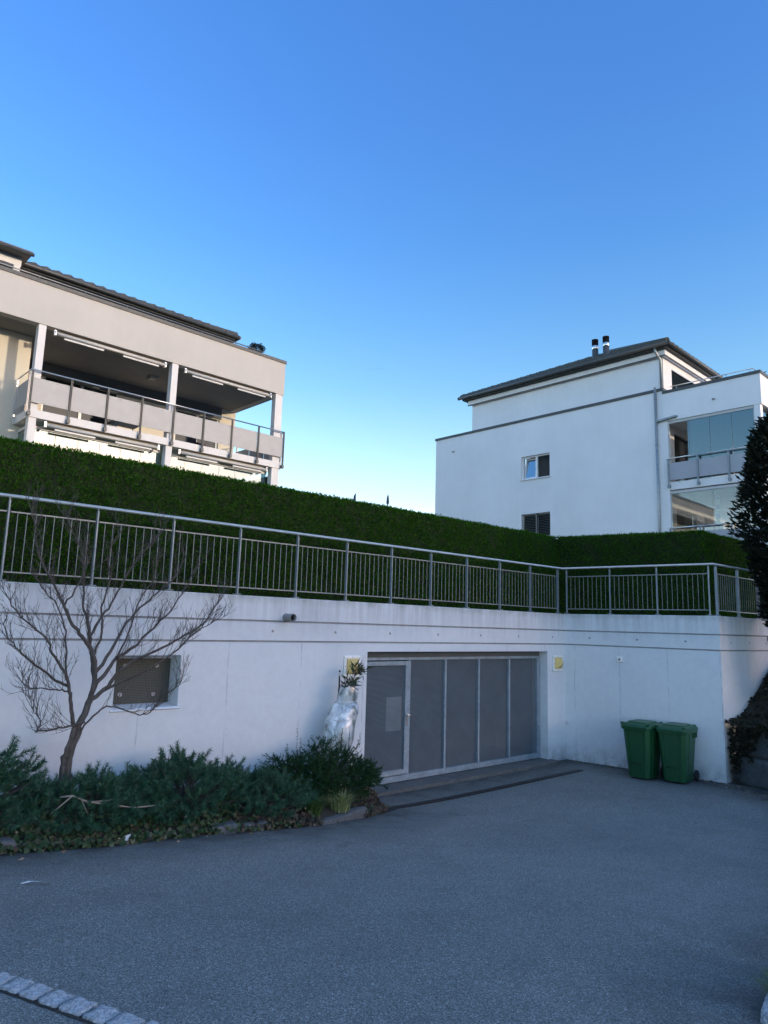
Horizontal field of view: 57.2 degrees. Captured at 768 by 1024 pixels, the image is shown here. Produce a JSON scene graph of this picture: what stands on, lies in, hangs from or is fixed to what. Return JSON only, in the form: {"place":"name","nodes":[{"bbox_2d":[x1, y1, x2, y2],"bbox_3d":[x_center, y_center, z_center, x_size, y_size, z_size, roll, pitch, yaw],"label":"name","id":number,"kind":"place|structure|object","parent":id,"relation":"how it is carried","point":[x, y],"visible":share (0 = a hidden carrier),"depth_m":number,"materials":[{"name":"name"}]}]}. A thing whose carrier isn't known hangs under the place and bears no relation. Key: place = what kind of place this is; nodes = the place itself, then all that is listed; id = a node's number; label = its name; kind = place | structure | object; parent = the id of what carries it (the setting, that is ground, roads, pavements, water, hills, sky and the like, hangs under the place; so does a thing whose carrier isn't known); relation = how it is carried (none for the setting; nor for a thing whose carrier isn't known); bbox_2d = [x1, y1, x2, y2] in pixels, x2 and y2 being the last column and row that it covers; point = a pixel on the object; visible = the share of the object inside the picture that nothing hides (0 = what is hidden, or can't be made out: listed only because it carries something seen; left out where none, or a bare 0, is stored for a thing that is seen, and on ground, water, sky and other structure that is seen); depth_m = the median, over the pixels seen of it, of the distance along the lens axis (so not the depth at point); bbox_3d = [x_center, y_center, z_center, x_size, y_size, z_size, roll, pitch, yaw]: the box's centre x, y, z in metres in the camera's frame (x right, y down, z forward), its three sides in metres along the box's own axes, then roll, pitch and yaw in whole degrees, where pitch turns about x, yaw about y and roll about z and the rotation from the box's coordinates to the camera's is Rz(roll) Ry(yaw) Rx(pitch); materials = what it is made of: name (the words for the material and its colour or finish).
{"place":"outdoors","nodes":[
{"label":"outdoors","id":0,"kind":"place"},
{"bbox_2d":[0,240,286,486],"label":"apartment building","id":1,"kind":"structure","parent":0,"point":[76,354],"depth_m":24.37,"materials":[{"name":"paint"}]},
{"bbox_2d":[41,377,118,425],"bbox_3d":[-11.089,-3.526,25.640,2.700,2.230,0.130,10,-13,-42],"label":"terrace window","id":2,"kind":"structure","parent":1,"relation":"in","point":[46,408],"depth_m":25.50,"materials":[{"name":"grey glass"}]},
{"bbox_2d":[90,416,107,423],"bbox_3d":[-9.662,-3.029,23.824,0.480,0.780,0.490,4,-9,-12],"label":"balcony chair","id":3,"kind":"object","parent":1,"relation":"on","point":[96,419],"visible":0.52,"depth_m":23.81,"materials":[{"name":"black"}]},
{"bbox_2d":[107,420,138,430],"bbox_3d":[-9.246,-2.799,24.980,1.000,0.720,0.800,10,-12,-41],"label":"balcony table","id":4,"kind":"object","parent":1,"relation":"on","point":[121,424],"visible":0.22,"depth_m":25.05,"materials":[{"name":"metal"}]},
{"bbox_2d":[187,437,204,445],"bbox_3d":[-7.112,-2.500,26.615,0.490,0.780,0.480,-3,-10,28],"label":"balcony chair","id":5,"kind":"object","parent":1,"relation":"on","point":[191,440],"visible":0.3,"depth_m":26.63,"materials":[{"name":"black"}]},
{"bbox_2d":[174,410,218,448],"bbox_3d":[-7.708,-2.890,28.783,1.960,2.180,0.130,10,-13,-42],"label":"terrace window","id":6,"kind":"structure","parent":1,"relation":"in","point":[177,437],"depth_m":28.92,"materials":[{"name":"grey glass"}]},
{"bbox_2d":[247,342,265,352],"bbox_3d":[-5.060,-5.829,27.807,0.701,1.860,0.737,-3,-10,27],"label":"potted shrub","id":7,"kind":"object","parent":1,"relation":"on","point":[259,347],"visible":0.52,"depth_m":27.87,"materials":[{"name":"green plant"}]},
{"bbox_2d":[0,759,767,1023],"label":"asphalt driveway","id":8,"kind":"structure","parent":0,"point":[345,928],"depth_m":5.21,"materials":[{"name":"grey asphalt"}]},
{"bbox_2d":[0,837,15,853],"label":"kerb stone","id":9,"kind":"object","parent":8,"relation":"on","point":[5,841],"visible":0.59,"depth_m":6.58,"materials":[{"name":"stone"}]},
{"bbox_2d":[0,972,16,985],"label":"granite sett","id":10,"kind":"object","parent":8,"relation":"on","point":[5,977],"visible":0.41,"depth_m":3.69,"materials":[{"name":"grey stone"}]},
{"bbox_2d":[0,977,34,993],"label":"granite sett","id":11,"kind":"object","parent":8,"relation":"on","point":[16,985],"visible":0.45,"depth_m":3.61,"materials":[{"name":"grey stone"}]},
{"bbox_2d":[19,983,52,999],"bbox_3d":[-1.760,2.461,3.550,0.124,0.099,0.125,-3,-10,27],"label":"granite sett","id":12,"kind":"object","parent":8,"relation":"on","point":[35,991],"visible":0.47,"depth_m":3.54,"materials":[{"name":"grey stone"}]},
{"bbox_2d":[38,990,73,1007],"bbox_3d":[-1.626,2.449,3.479,0.137,0.099,0.124,-3,-10,27],"label":"granite sett","id":13,"kind":"object","parent":8,"relation":"on","point":[55,998],"visible":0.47,"depth_m":3.47,"materials":[{"name":"grey stone"}]},
{"bbox_2d":[0,990,145,1023],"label":"sett joint","id":14,"kind":"object","parent":8,"relation":"on","point":[36,1002],"visible":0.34,"depth_m":3.41,"materials":[{"name":"soil"}]},
{"bbox_2d":[59,996,97,1015],"bbox_3d":[-1.485,2.435,3.408,0.145,0.098,0.124,-3,-10,26],"label":"granite sett","id":15,"kind":"object","parent":8,"relation":"on","point":[78,1006],"visible":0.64,"depth_m":3.40,"materials":[{"name":"grey stone"}]},
{"bbox_2d":[82,1004,119,1023],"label":"granite sett","id":16,"kind":"object","parent":8,"relation":"on","point":[102,1014],"visible":0.81,"depth_m":3.32,"materials":[{"name":"grey stone"}]},
{"bbox_2d":[106,1012,144,1023],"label":"granite sett","id":17,"kind":"object","parent":8,"relation":"on","point":[125,1018],"visible":1,"depth_m":3.28,"materials":[{"name":"grey stone"}]},
{"bbox_2d":[144,1020,158,1023],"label":"granite sett","id":18,"kind":"object","parent":8,"relation":"on","point":[153,1022],"visible":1,"depth_m":3.25,"materials":[{"name":"grey stone"}]},
{"bbox_2d":[0,785,379,859],"bbox_3d":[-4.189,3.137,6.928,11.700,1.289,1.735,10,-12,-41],"label":"planting bed","id":19,"kind":"object","parent":8,"relation":"on","point":[327,812],"visible":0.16,"depth_m":8.08,"materials":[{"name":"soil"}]},
{"bbox_2d":[0,734,60,831],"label":"dwarf pine","id":20,"kind":"object","parent":19,"relation":"on","point":[11,777],"visible":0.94,"depth_m":7.06,"materials":[{"name":"green plant"}]},
{"bbox_2d":[1,758,178,840],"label":"dwarf pine","id":21,"kind":"object","parent":19,"relation":"on","point":[102,786],"visible":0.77,"depth_m":7.38,"materials":[{"name":"green plant"}]},
{"bbox_2d":[50,795,154,814],"bbox_3d":[-2.890,3.016,7.306,1.062,0.215,0.119,8,-11,-34],"label":"dead branch","id":22,"kind":"object","parent":21,"relation":"on","point":[83,800],"visible":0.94,"depth_m":7.20,"materials":[{"name":"brown wood"}]},
{"bbox_2d":[0,479,234,807],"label":"bare tree","id":23,"kind":"object","parent":19,"relation":"on","point":[66,758],"visible":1,"depth_m":8.00,"materials":[{"name":"brown plant"}]},
{"bbox_2d":[105,739,262,825],"bbox_3d":[-2.391,3.188,8.468,2.044,0.839,1.662,10,-12,-41],"label":"dwarf pine","id":24,"kind":"object","parent":19,"relation":"on","point":[176,769],"visible":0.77,"depth_m":8.26,"materials":[{"name":"green plant"}]},
{"bbox_2d":[0,786,385,855],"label":"bed ivy","id":25,"kind":"object","parent":19,"relation":"on","point":[111,840],"visible":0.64,"depth_m":7.28,"materials":[{"name":"green plant"}]},
{"bbox_2d":[0,783,388,851],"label":"bronze ground cover","id":26,"kind":"object","parent":19,"relation":"on","point":[314,822],"visible":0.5,"depth_m":8.63,"materials":[{"name":"brown plant"}]},
{"bbox_2d":[206,762,318,819],"bbox_3d":[-1.554,3.473,8.909,1.658,0.623,1.318,10,-12,-41],"label":"dwarf pine","id":27,"kind":"object","parent":19,"relation":"on","point":[275,783],"visible":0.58,"depth_m":8.79,"materials":[{"name":"green plant"}]},
{"bbox_2d":[302,795,333,815],"bbox_3d":[-0.897,3.777,9.106,0.613,0.236,0.578,2,-9,-2],"label":"grass tuft","id":28,"kind":"object","parent":19,"relation":"on","point":[317,807],"visible":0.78,"depth_m":8.99,"materials":[{"name":"green plant"}]},
{"bbox_2d":[253,727,388,803],"bbox_3d":[-0.937,3.606,10.053,2.382,1.053,1.384,10,-12,-41],"label":"yew shrub","id":29,"kind":"object","parent":19,"relation":"on","point":[332,775],"visible":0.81,"depth_m":9.88,"materials":[{"name":"green plant"}]},
{"bbox_2d":[318,789,358,812],"bbox_3d":[-0.624,3.879,9.485,0.765,0.270,0.699,10,-12,-41],"label":"grass tuft","id":30,"kind":"object","parent":19,"relation":"on","point":[338,805],"visible":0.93,"depth_m":9.39,"materials":[{"name":"green plant"}]},
{"bbox_2d":[322,659,374,786],"bbox_3d":[-0.608,3.310,10.854,0.856,2.113,0.518,10,-12,-41],"label":"wrapped potted plant","id":31,"kind":"object","parent":19,"relation":"on","point":[343,711],"visible":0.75,"depth_m":10.68,"materials":[{"name":"plastic film"},{"name":"leaf"},{"name":"bark"}]},
{"bbox_2d":[214,820,237,833],"bbox_3d":[-1.831,3.652,8.071,0.274,0.170,0.161,8,-11,-35],"label":"kerb stone","id":32,"kind":"object","parent":8,"relation":"on","point":[230,824],"visible":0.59,"depth_m":8.05,"materials":[{"name":"stone"}]},
{"bbox_2d":[240,820,266,831],"bbox_3d":[-1.575,3.743,8.319,0.381,0.168,0.171,9,-12,-38],"label":"kerb stone","id":33,"kind":"object","parent":8,"relation":"on","point":[260,822],"visible":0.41,"depth_m":8.32,"materials":[{"name":"stone"}]},
{"bbox_2d":[318,806,367,824],"bbox_3d":[-0.550,4.070,9.282,0.152,0.203,0.996,-5,-11,34],"label":"kerb stone","id":34,"kind":"object","parent":8,"relation":"on","point":[358,812],"visible":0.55,"depth_m":9.33,"materials":[{"name":"stone"}]},
{"bbox_2d":[0,581,767,794],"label":"retaining wall","id":35,"kind":"structure","parent":8,"relation":"on","point":[264,678],"depth_m":11.16,"materials":[{"name":"concrete"}]},
{"bbox_2d":[282,613,296,621],"bbox_3d":[-1.434,1.605,10.704,0.130,0.130,0.200,10,-12,-41],"label":"overflow pipe","id":36,"kind":"object","parent":35,"relation":"attached to","point":[286,617],"visible":1,"depth_m":10.68,"materials":[{"name":"grey plastic"}]},
{"bbox_2d":[343,656,360,676],"bbox_3d":[-0.480,2.518,11.471,0.340,0.340,0.165,10,-12,-41],"label":"wall lamp","id":37,"kind":"object","parent":35,"relation":"attached to","point":[347,662],"visible":0.7,"depth_m":11.43,"materials":[{"name":"metal"}]},
{"bbox_2d":[0,493,765,618],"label":"metal railing","id":38,"kind":"object","parent":35,"relation":"on","point":[499,569],"visible":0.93,"depth_m":11.85,"materials":[{"name":"metal"}]},
{"bbox_2d":[364,651,539,784],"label":"garage gate","id":39,"kind":"structure","parent":35,"relation":"attached to","point":[393,704],"depth_m":13.24,"materials":[{"name":"galvanised steel"},{"name":"perforated metal sheet"}]},
{"bbox_2d":[364,661,410,776],"bbox_3d":[0.011,3.555,12.108,1.146,1.928,0.127,10,-12,-41],"label":"wicket door","id":40,"kind":"structure","parent":39,"relation":"in","point":[393,704],"depth_m":12.24,"materials":[{"name":"metal"}]},
{"bbox_2d":[553,655,562,670],"bbox_3d":[3.825,3.285,15.281,0.340,0.340,0.165,10,-12,-41],"label":"wall lamp","id":41,"kind":"object","parent":35,"relation":"attached to","point":[557,662],"visible":1,"depth_m":15.24,"materials":[{"name":"metal"}]},
{"bbox_2d":[617,656,622,661],"bbox_3d":[4.939,3.093,14.769,0.124,0.124,0.060,-6,-12,39],"label":"wall button box","id":42,"kind":"object","parent":35,"relation":"attached to","point":[619,658],"visible":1,"depth_m":14.76,"materials":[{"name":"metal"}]},
{"bbox_2d":[371,758,559,795],"bbox_3d":[1.508,4.941,13.048,5.430,0.162,0.460,10,-12,-41],"label":"gate threshold","id":43,"kind":"object","parent":8,"relation":"on","point":[439,780],"visible":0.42,"depth_m":12.87,"materials":[{"name":"concrete"}]},
{"bbox_2d":[383,769,582,812],"bbox_3d":[1.879,4.723,12.105,0.302,0.100,5.656,-7,-13,44],"label":"drain channel","id":44,"kind":"object","parent":8,"relation":"on","point":[390,808],"visible":0.98,"depth_m":11.78,"materials":[{"name":"metal"}]},
{"bbox_2d":[620,719,662,778],"bbox_3d":[5.018,4.578,13.601,0.595,1.050,0.797,-7,-13,44],"label":"wheelie bin","id":45,"kind":"object","parent":8,"relation":"on","point":[642,747],"visible":0.8,"depth_m":13.38,"materials":[{"name":"green plastic"}]},
{"bbox_2d":[566,760,767,802],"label":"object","id":46,"kind":"object","parent":8,"relation":"on","point":[714,785],"visible":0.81,"depth_m":12.71,"materials":[{"name":"brown plant"}]},
{"bbox_2d":[655,722,699,782],"bbox_3d":[5.562,4.550,13.327,0.595,1.050,0.797,-6,-12,41],"label":"wheelie bin","id":47,"kind":"object","parent":8,"relation":"on","point":[677,745],"visible":1,"depth_m":13.11,"materials":[{"name":"plastic"}]},
{"bbox_2d":[732,754,767,790],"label":"stone block","id":48,"kind":"structure","parent":8,"relation":"on","point":[754,775],"depth_m":12.92,"materials":[{"name":"grey stone"}]},
{"bbox_2d":[734,730,767,760],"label":"stone block","id":49,"kind":"structure","parent":48,"relation":"on","point":[761,751],"depth_m":12.92,"materials":[{"name":"grey stone"}]},
{"bbox_2d":[745,967,767,994],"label":"grass tuft","id":50,"kind":"object","parent":8,"relation":"on","point":[766,989],"visible":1,"depth_m":3.85,"materials":[{"name":"green plant"}]},
{"bbox_2d":[760,993,767,1023],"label":"kerb stone","id":51,"kind":"object","parent":8,"relation":"on","point":[764,1014],"visible":1,"depth_m":3.64,"materials":[{"name":"stone"}]},
{"bbox_2d":[0,0,767,513],"label":"sky","id":52,"kind":"structure","parent":0,"point":[450,198],"materials":[{"name":"blue"}]},
{"bbox_2d":[726,673,767,727],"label":"earth bank","id":53,"kind":"structure","parent":0,"point":[753,704],"depth_m":14.02,"materials":[{"name":"soil"}]},
{"bbox_2d":[724,411,767,626],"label":"cherry laurel","id":54,"kind":"object","parent":53,"relation":"on","point":[755,475],"visible":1,"depth_m":14.15,"materials":[{"name":"green plant"}]},
{"bbox_2d":[725,675,767,781],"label":"bank ivy","id":55,"kind":"object","parent":53,"relation":"on","point":[746,735],"visible":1,"depth_m":13.18,"materials":[{"name":"green plant"}]},
{"label":"garden ground","id":56,"kind":"structure","parent":0,"visible":0},
{"bbox_2d":[0,435,767,618],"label":"clipped hedge","id":57,"kind":"object","parent":56,"relation":"on","point":[98,479],"visible":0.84,"depth_m":12.13,"materials":[{"name":"green plant"}]},
{"bbox_2d":[435,336,767,545],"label":"apartment building","id":58,"kind":"structure","parent":56,"relation":"on","point":[647,436],"depth_m":31.41,"materials":[{"name":"paint"}]},
{"bbox_2d":[522,512,549,534],"bbox_3d":[7.227,0.655,33.328,0.290,1.185,1.710,10,-13,-43],"label":"window","id":59,"kind":"structure","parent":58,"relation":"in","point":[538,522],"depth_m":33.32,"materials":[{"name":"black glass"}]},
{"bbox_2d":[521,453,550,480],"bbox_3d":[7.389,-2.128,33.859,0.510,1.195,1.710,10,-13,-43],"label":"window","id":60,"kind":"structure","parent":58,"relation":"in","point":[538,467],"depth_m":33.83,"materials":[{"name":"white glass"}]},
{"bbox_2d":[671,372,691,388],"bbox_3d":[13.272,-4.939,31.313,2.460,2.200,0.121,10,-13,-43],"label":"attic window","id":61,"kind":"structure","parent":58,"relation":"in","point":[676,380],"depth_m":31.20,"materials":[{"name":"black glass"}]},
{"bbox_2d":[674,436,688,481],"bbox_3d":[12.874,-2.142,30.509,1.700,2.200,0.140,10,-13,-43],"label":"loggia window","id":62,"kind":"structure","parent":58,"relation":"in","point":[681,447],"depth_m":30.67,"materials":[{"name":"black glass"}]},
{"bbox_2d":[676,510,693,531],"bbox_3d":[12.874,0.908,30.101,2.050,1.850,0.140,10,-13,-43],"label":"loggia window","id":63,"kind":"structure","parent":58,"relation":"in","point":[683,519],"depth_m":30.26,"materials":[{"name":"grey glass"}]},
{"bbox_2d":[704,519,719,529],"bbox_3d":[14.978,1.294,32.090,2.200,1.850,0.140,10,-13,-43],"label":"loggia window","id":64,"kind":"structure","parent":58,"relation":"in","point":[706,521],"depth_m":32.24,"materials":[{"name":"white glass"}]},
{"bbox_2d":[714,491,720,523],"bbox_3d":[13.024,-0.265,27.506,0.114,1.458,0.180,10,-12,-41],"label":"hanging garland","id":65,"kind":"object","parent":58,"relation":"hanging from","point":[717,514],"visible":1,"depth_m":27.44,"materials":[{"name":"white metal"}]}
]}

